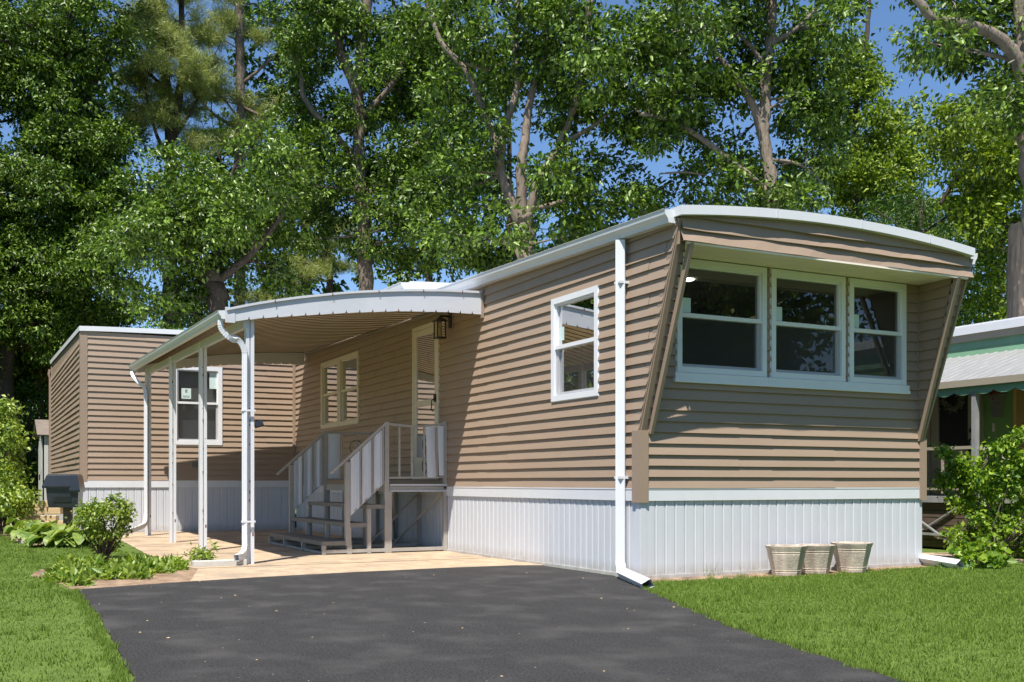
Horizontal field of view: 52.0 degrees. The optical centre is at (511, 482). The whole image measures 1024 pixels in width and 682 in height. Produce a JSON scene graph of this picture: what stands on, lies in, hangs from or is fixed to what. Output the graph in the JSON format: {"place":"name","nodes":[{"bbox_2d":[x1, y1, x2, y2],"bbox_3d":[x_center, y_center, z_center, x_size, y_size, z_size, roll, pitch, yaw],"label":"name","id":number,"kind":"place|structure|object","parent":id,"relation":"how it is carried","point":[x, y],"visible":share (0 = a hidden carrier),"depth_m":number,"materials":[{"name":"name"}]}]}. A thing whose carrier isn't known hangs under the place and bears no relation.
{"place":"outdoors","nodes":[
{"label":"outdoors","id":0,"kind":"place"},
{"bbox_2d":[0,533,152,681],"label":"lawn grass","id":1,"kind":"structure","parent":0,"point":[108,650],"depth_m":6.88,"materials":[{"name":"green plant"}]},
{"bbox_2d":[119,529,539,580],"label":"concrete patio","id":2,"kind":"structure","parent":0,"point":[286,560],"depth_m":12.46,"materials":[{"name":"beige concrete"}]},
{"bbox_2d":[183,540,219,564],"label":"weed","id":3,"kind":"object","parent":2,"relation":"on","point":[201,554],"visible":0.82,"depth_m":11.27,"materials":[{"name":"green plant"}]},
{"bbox_2d":[192,559,246,566],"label":"concrete curb","id":4,"kind":"structure","parent":2,"relation":"on","point":[221,562],"depth_m":11.19,"materials":[{"name":"white concrete"}]},
{"bbox_2d":[124,289,483,563],"bbox_3d":[-3.573,-0.786,15.230,3.411,3.346,7.761,0,0,-27],"label":"carport awning","id":5,"kind":"object","parent":2,"relation":"on","point":[292,330],"visible":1,"depth_m":13.61,"materials":[{"name":"white metal"}]},
{"bbox_2d":[269,421,447,554],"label":"entry stairs","id":6,"kind":"structure","parent":2,"relation":"on","point":[328,464],"depth_m":13.62,"materials":[{"name":"beige paint"}]},
{"bbox_2d":[78,565,903,681],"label":"driveway","id":7,"kind":"structure","parent":0,"point":[568,625],"depth_m":6.15,"materials":[{"name":"grey asphalt"}]},
{"bbox_2d":[0,0,1021,407],"label":"sky","id":8,"kind":"structure","parent":0,"point":[881,17],"materials":[{"name":"blue"}]},
{"bbox_2d":[0,510,1023,681],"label":"ground","id":9,"kind":"structure","parent":0,"point":[131,549],"depth_m":6.15,"materials":[{"name":"green plant"}]},
{"bbox_2d":[0,43,36,336],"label":"oak tree","id":10,"kind":"object","parent":9,"relation":"on","point":[15,131],"visible":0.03,"depth_m":35.66,"materials":[{"name":"green plant"}]},
{"bbox_2d":[0,522,42,545],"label":"side bed soil","id":11,"kind":"structure","parent":9,"relation":"on","point":[15,538],"depth_m":16.78,"materials":[{"name":"brown soil"}]},
{"bbox_2d":[0,394,36,530],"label":"shrub","id":12,"kind":"object","parent":11,"relation":"on","point":[10,430],"visible":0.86,"depth_m":18.98,"materials":[{"name":"green plant"}]},
{"bbox_2d":[0,472,45,533],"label":"shrub","id":13,"kind":"object","parent":11,"relation":"on","point":[17,499],"visible":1,"depth_m":18.08,"materials":[{"name":"green plant"}]},
{"bbox_2d":[3,517,49,538],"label":"hosta","id":14,"kind":"object","parent":11,"relation":"on","point":[10,520],"visible":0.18,"depth_m":16.89,"materials":[{"name":"green plant"}]},
{"bbox_2d":[5,520,57,541],"bbox_3d":[-7.073,0.735,15.779,0.995,0.351,0.969,0,0,-27],"label":"hosta","id":15,"kind":"object","parent":11,"relation":"on","point":[24,534],"visible":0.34,"depth_m":15.55,"materials":[{"name":"green plant"}]},
{"bbox_2d":[21,515,58,521],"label":"timber beam","id":16,"kind":"structure","parent":11,"relation":"on","point":[43,518],"depth_m":18.43,"materials":[{"name":"beige wood"}]},
{"bbox_2d":[22,507,62,513],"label":"timber beam","id":17,"kind":"structure","parent":16,"relation":"on","point":[44,510],"depth_m":18.92,"materials":[{"name":"beige wood"}]},
{"bbox_2d":[34,501,47,506],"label":"timber beam","id":18,"kind":"structure","parent":17,"relation":"on","point":[39,504],"depth_m":18.92,"materials":[{"name":"beige wood"}]},
{"bbox_2d":[23,522,101,546],"bbox_3d":[-6.341,0.731,14.837,1.015,0.348,1.164,0,0,-27],"label":"hosta","id":19,"kind":"object","parent":11,"relation":"on","point":[43,532],"visible":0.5,"depth_m":14.52,"materials":[{"name":"green plant"}]},
{"bbox_2d":[42,474,84,525],"bbox_3d":[-6.664,0.378,15.619,0.520,1.010,0.555,0,0,-14],"label":"barbecue grill","id":20,"kind":"object","parent":11,"relation":"on","point":[65,491],"visible":0.95,"depth_m":15.40,"materials":[{"name":"black metal"}]},
{"bbox_2d":[14,339,48,487],"bbox_3d":[-14.892,-1.779,31.127,3.011,5.335,3.372,0,0,-27],"label":"shrub","id":21,"kind":"object","parent":9,"relation":"on","point":[26,389],"visible":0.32,"depth_m":30.65,"materials":[{"name":"green plant"}]},
{"bbox_2d":[33,419,51,514],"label":"garden shed","id":22,"kind":"structure","parent":9,"relation":"on","point":[41,430],"depth_m":26.69,"materials":[{"name":"metal"}]},
{"bbox_2d":[39,440,40,514],"bbox_3d":[-12.338,-0.107,27.448,0.060,1.980,0.860,0,0,-27],"label":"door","id":23,"kind":"structure","parent":22,"relation":"in","point":[40,440],"depth_m":27.25,"materials":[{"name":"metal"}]},
{"bbox_2d":[24,345,62,491],"bbox_3d":[-13.848,-1.762,30.838,1.251,5.297,2.459,0,0,-27],"label":"shrub","id":24,"kind":"object","parent":9,"relation":"on","point":[36,383],"visible":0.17,"depth_m":30.46,"materials":[{"name":"green plant"}]},
{"bbox_2d":[46,525,115,547],"bbox_3d":[-5.958,0.753,14.601,1.080,0.314,0.825,0,0,15],"label":"hosta","id":25,"kind":"object","parent":9,"relation":"on","point":[73,540],"visible":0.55,"depth_m":14.34,"materials":[{"name":"green plant"}]},
{"bbox_2d":[0,0,164,485],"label":"oak tree","id":26,"kind":"object","parent":9,"relation":"on","point":[57,144],"visible":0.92,"depth_m":28.15,"materials":[{"name":"green plant"}]},
{"bbox_2d":[39,41,171,334],"bbox_3d":[-14.283,-7.364,36.154,5.835,16.706,5.204,0,0,-27],"label":"oak tree","id":27,"kind":"object","parent":9,"relation":"on","point":[114,91],"visible":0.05,"depth_m":36.10,"materials":[{"name":"green plant"}]},
{"bbox_2d":[31,557,197,588],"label":"flower bed soil","id":28,"kind":"structure","parent":9,"relation":"on","point":[181,576],"depth_m":9.57,"materials":[{"name":"brown soil"}]},
{"bbox_2d":[65,492,137,558],"bbox_3d":[-4.759,0.498,12.178,0.801,0.778,0.766,0,0,-27],"label":"shrub","id":29,"kind":"object","parent":28,"relation":"on","point":[99,532],"visible":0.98,"depth_m":12.12,"materials":[{"name":"green plant"}]},
{"bbox_2d":[42,551,189,586],"bbox_3d":[-3.997,0.828,10.623,1.491,0.234,3.262,0,0,-27],"label":"ground cover","id":30,"kind":"object","parent":28,"relation":"on","point":[71,571],"visible":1,"depth_m":10.10,"materials":[{"name":"green plant"}]},
{"bbox_2d":[99,0,241,327],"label":"pine tree","id":31,"kind":"object","parent":9,"relation":"on","point":[167,115],"visible":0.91,"depth_m":30.71,"materials":[{"name":"green plant"}]},
{"bbox_2d":[67,113,332,329],"bbox_3d":[-6.833,-3.434,23.212,5.320,8.881,7.393,0,0,-27],"label":"oak tree","id":32,"kind":"object","parent":9,"relation":"on","point":[231,216],"visible":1,"depth_m":22.43,"materials":[{"name":"green plant"}]},
{"bbox_2d":[131,90,290,329],"bbox_3d":[-11.231,-6.583,38.522,6.813,15.167,4.758,0,0,22],"label":"oak tree","id":33,"kind":"object","parent":9,"relation":"on","point":[219,159],"visible":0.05,"depth_m":37.74,"materials":[{"name":"green plant"}]},
{"bbox_2d":[173,0,295,305],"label":"pine tree","id":34,"kind":"object","parent":9,"relation":"on","point":[241,102],"visible":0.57,"depth_m":32.88,"materials":[{"name":"green plant"}]},
{"bbox_2d":[226,0,354,298],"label":"oak tree","id":35,"kind":"object","parent":9,"relation":"on","point":[336,286],"visible":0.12,"depth_m":34.95,"materials":[{"name":"green plant"}]},
{"bbox_2d":[230,199,357,304],"bbox_3d":[-5.920,-4.112,33.453,4.554,10.205,5.699,0,0,32],"label":"pine tree","id":36,"kind":"object","parent":9,"relation":"on","point":[316,268],"visible":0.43,"depth_m":32.52,"materials":[{"name":"green plant"}]},
{"bbox_2d":[246,0,481,290],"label":"oak tree","id":37,"kind":"object","parent":9,"relation":"on","point":[363,179],"visible":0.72,"depth_m":24.85,"materials":[{"name":"green plant"}]},
{"bbox_2d":[351,1,499,290],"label":"oak tree","id":38,"kind":"object","parent":9,"relation":"on","point":[407,277],"visible":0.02,"depth_m":34.21,"materials":[{"name":"green plant"}]},
{"bbox_2d":[441,76,567,267],"bbox_3d":[0.141,-7.002,37.634,6.240,15.982,4.930,0,0,-27],"label":"oak tree","id":39,"kind":"object","parent":9,"relation":"on","point":[540,219],"visible":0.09,"depth_m":36.93,"materials":[{"name":"green plant"}]},
{"bbox_2d":[15,288,994,500],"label":"woodland","id":40,"kind":"object","parent":9,"relation":"on","point":[32,470],"visible":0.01,"depth_m":38.51,"materials":[{"name":"green plant"}]},
{"bbox_2d":[48,205,977,588],"bbox_3d":[-3.135,-1.065,18.042,7.730,3.932,20.529,0,0,-27],"label":"mobile home","id":41,"kind":"object","parent":9,"relation":"on","point":[674,393],"visible":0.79,"depth_m":11.13,"materials":[{"name":"beige plastic"}]},
{"bbox_2d":[176,367,222,444],"bbox_3d":[-5.787,-1.416,19.301,0.900,1.458,0.132,0,0,-27],"label":"window","id":42,"kind":"structure","parent":41,"relation":"in","point":[187,409],"depth_m":19.34,"materials":[{"name":"plastic"}]},
{"bbox_2d":[321,357,338,428],"bbox_3d":[-3.116,-1.532,18.147,0.092,1.166,1.016,0,0,-27],"label":"window","id":43,"kind":"structure","parent":41,"relation":"in","point":[329,369],"depth_m":18.26,"materials":[{"name":"white glass"}]},
{"bbox_2d":[339,350,359,425],"bbox_3d":[-2.643,-1.532,17.221,0.092,1.166,1.016,0,0,-27],"label":"window","id":44,"kind":"structure","parent":41,"relation":"in","point":[349,368],"depth_m":17.30,"materials":[{"name":"white glass"}]},
{"bbox_2d":[412,322,439,478],"bbox_3d":[-1.182,-1.099,14.284,0.126,2.105,0.920,0,0,-27],"label":"door","id":45,"kind":"structure","parent":41,"relation":"in","point":[425,349],"depth_m":14.34,"materials":[{"name":"white glass"}]},
{"bbox_2d":[551,285,599,402],"bbox_3d":[0.666,-1.401,10.753,0.092,1.100,0.946,0,0,-27],"label":"window","id":46,"kind":"structure","parent":41,"relation":"in","point":[575,330],"depth_m":10.78,"materials":[{"name":"plastic"}]},
{"bbox_2d":[673,258,769,382],"bbox_3d":[2.016,-1.550,10.144,1.138,1.149,0.105,0,0,-27],"label":"window","id":47,"kind":"structure","parent":41,"relation":"in","point":[758,374],"depth_m":10.18,"materials":[{"name":"plastic"}]},
{"bbox_2d":[769,268,847,387],"bbox_3d":[2.987,-1.550,10.641,1.040,1.149,0.105,0,0,-27],"label":"window","id":48,"kind":"structure","parent":41,"relation":"in","point":[837,378],"depth_m":10.65,"materials":[{"name":"plastic"}]},
{"bbox_2d":[846,277,909,390],"bbox_3d":[3.839,-1.550,11.076,0.872,1.149,0.105,0,0,-27],"label":"window","id":49,"kind":"structure","parent":41,"relation":"in","point":[898,382],"depth_m":11.10,"materials":[{"name":"plastic"}]},
{"bbox_2d":[375,0,681,275],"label":"oak tree","id":50,"kind":"object","parent":9,"relation":"on","point":[545,51],"visible":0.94,"depth_m":19.80,"materials":[{"name":"green plant"}]},
{"bbox_2d":[587,0,880,215],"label":"oak tree","id":51,"kind":"object","parent":9,"relation":"on","point":[665,114],"visible":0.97,"depth_m":18.89,"materials":[{"name":"green plant"}]},
{"bbox_2d":[739,188,802,209],"bbox_3d":[8.916,-5.320,39.400,5.691,12.623,5.847,0,0,-27],"label":"oak tree","id":52,"kind":"object","parent":9,"relation":"on","point":[749,193],"depth_m":39.34,"materials":[{"name":"green plant"}]},
{"bbox_2d":[651,564,937,581],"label":"foundation soil","id":53,"kind":"structure","parent":9,"relation":"on","point":[743,575],"depth_m":10.09,"materials":[{"name":"brown soil"}]},
{"bbox_2d":[765,544,807,575],"bbox_3d":[2.644,0.747,10.120,0.371,0.283,0.371,0,0,-6],"label":"planter","id":54,"kind":"object","parent":53,"relation":"on","point":[786,559],"visible":0.99,"depth_m":9.99,"materials":[{"name":"metal"}]},
{"bbox_2d":[795,544,835,573],"bbox_3d":[2.985,0.749,10.339,0.364,0.277,0.364,0,0,-10],"label":"planter","id":55,"kind":"object","parent":53,"relation":"on","point":[818,558],"visible":0.84,"depth_m":10.21,"materials":[{"name":"metal"}]},
{"bbox_2d":[830,541,872,572],"bbox_3d":[3.403,0.744,10.519,0.379,0.289,0.379,0,0,40],"label":"planter","id":56,"kind":"object","parent":53,"relation":"on","point":[851,556],"visible":0.96,"depth_m":10.39,"materials":[{"name":"metal"}]},
{"bbox_2d":[805,0,943,222],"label":"oak tree","id":57,"kind":"object","parent":9,"relation":"on","point":[881,164],"visible":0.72,"depth_m":26.28,"materials":[{"name":"green plant"}]},
{"bbox_2d":[824,174,971,244],"bbox_3d":[13.593,-4.755,36.205,5.123,11.502,5.068,0,0,-27],"label":"oak tree","id":58,"kind":"object","parent":9,"relation":"on","point":[838,213],"depth_m":35.54,"materials":[{"name":"green plant"}]},
{"bbox_2d":[843,185,1006,326],"bbox_3d":[9.921,-3.121,24.429,3.248,8.216,5.732,0,0,34],"label":"oak tree","id":59,"kind":"object","parent":9,"relation":"on","point":[919,217],"visible":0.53,"depth_m":24.33,"materials":[{"name":"green plant"}]},
{"bbox_2d":[868,0,1023,235],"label":"oak tree","id":60,"kind":"object","parent":9,"relation":"on","point":[972,21],"visible":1,"depth_m":14.86,"materials":[{"name":"green plant"}]},
{"bbox_2d":[887,83,1023,318],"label":"oak tree","id":61,"kind":"object","parent":9,"relation":"on","point":[994,156],"visible":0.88,"depth_m":21.25,"materials":[{"name":"green plant"}]},
{"bbox_2d":[922,60,1022,326],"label":"oak tree","id":62,"kind":"object","parent":9,"relation":"on","point":[1002,301],"visible":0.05,"depth_m":33.93,"materials":[{"name":"green plant"}]},
{"bbox_2d":[922,316,1023,547],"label":"green house","id":63,"kind":"structure","parent":9,"relation":"on","point":[983,359],"depth_m":14.88,"materials":[{"name":"paint"}]},
{"bbox_2d":[939,395,965,413],"bbox_3d":[6.575,-1.258,15.685,0.140,0.448,0.463,0,0,-27],"label":"wreath","id":64,"kind":"object","parent":63,"relation":"attached to","point":[956,407],"visible":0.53,"depth_m":15.66,"materials":[{"name":"green plant"}]},
{"bbox_2d":[925,393,983,494],"bbox_3d":[6.576,-0.702,15.697,0.142,1.770,1.010,0,0,-27],"label":"porch","id":65,"kind":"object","parent":63,"relation":"in","point":[954,428],"depth_m":15.77,"materials":[{"name":"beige paint"}]},
{"bbox_2d":[987,389,1008,417],"bbox_3d":[6.942,-1.192,15.002,0.329,0.511,0.342,0,0,-27],"label":"wall pocket","id":66,"kind":"object","parent":63,"relation":"attached to","point":[997,399],"depth_m":14.98,"materials":[{"name":"grey"}]},
{"bbox_2d":[928,425,1023,559],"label":"shrub","id":67,"kind":"object","parent":9,"relation":"on","point":[972,481],"visible":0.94,"depth_m":11.92,"materials":[{"name":"green plant"}]},
{"bbox_2d":[938,532,1016,569],"bbox_3d":[4.926,0.754,10.996,0.877,0.456,0.627,0,0,-27],"label":"hosta","id":68,"kind":"object","parent":9,"relation":"on","point":[994,556],"visible":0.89,"depth_m":10.97,"materials":[{"name":"green plant"}]},
{"bbox_2d":[1006,222,1023,318],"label":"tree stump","id":69,"kind":"object","parent":9,"relation":"on","point":[1015,280],"visible":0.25,"depth_m":16.88,"materials":[{"name":"grey wood"}]},
{"bbox_2d":[626,563,1023,681],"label":"lawn grass","id":70,"kind":"structure","parent":0,"point":[974,583],"depth_m":7.23,"materials":[{"name":"green plant"}]},
{"bbox_2d":[922,552,1023,561],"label":"concrete walk","id":71,"kind":"structure","parent":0,"point":[947,555],"depth_m":12.80,"materials":[{"name":"beige concrete"}]}
]}

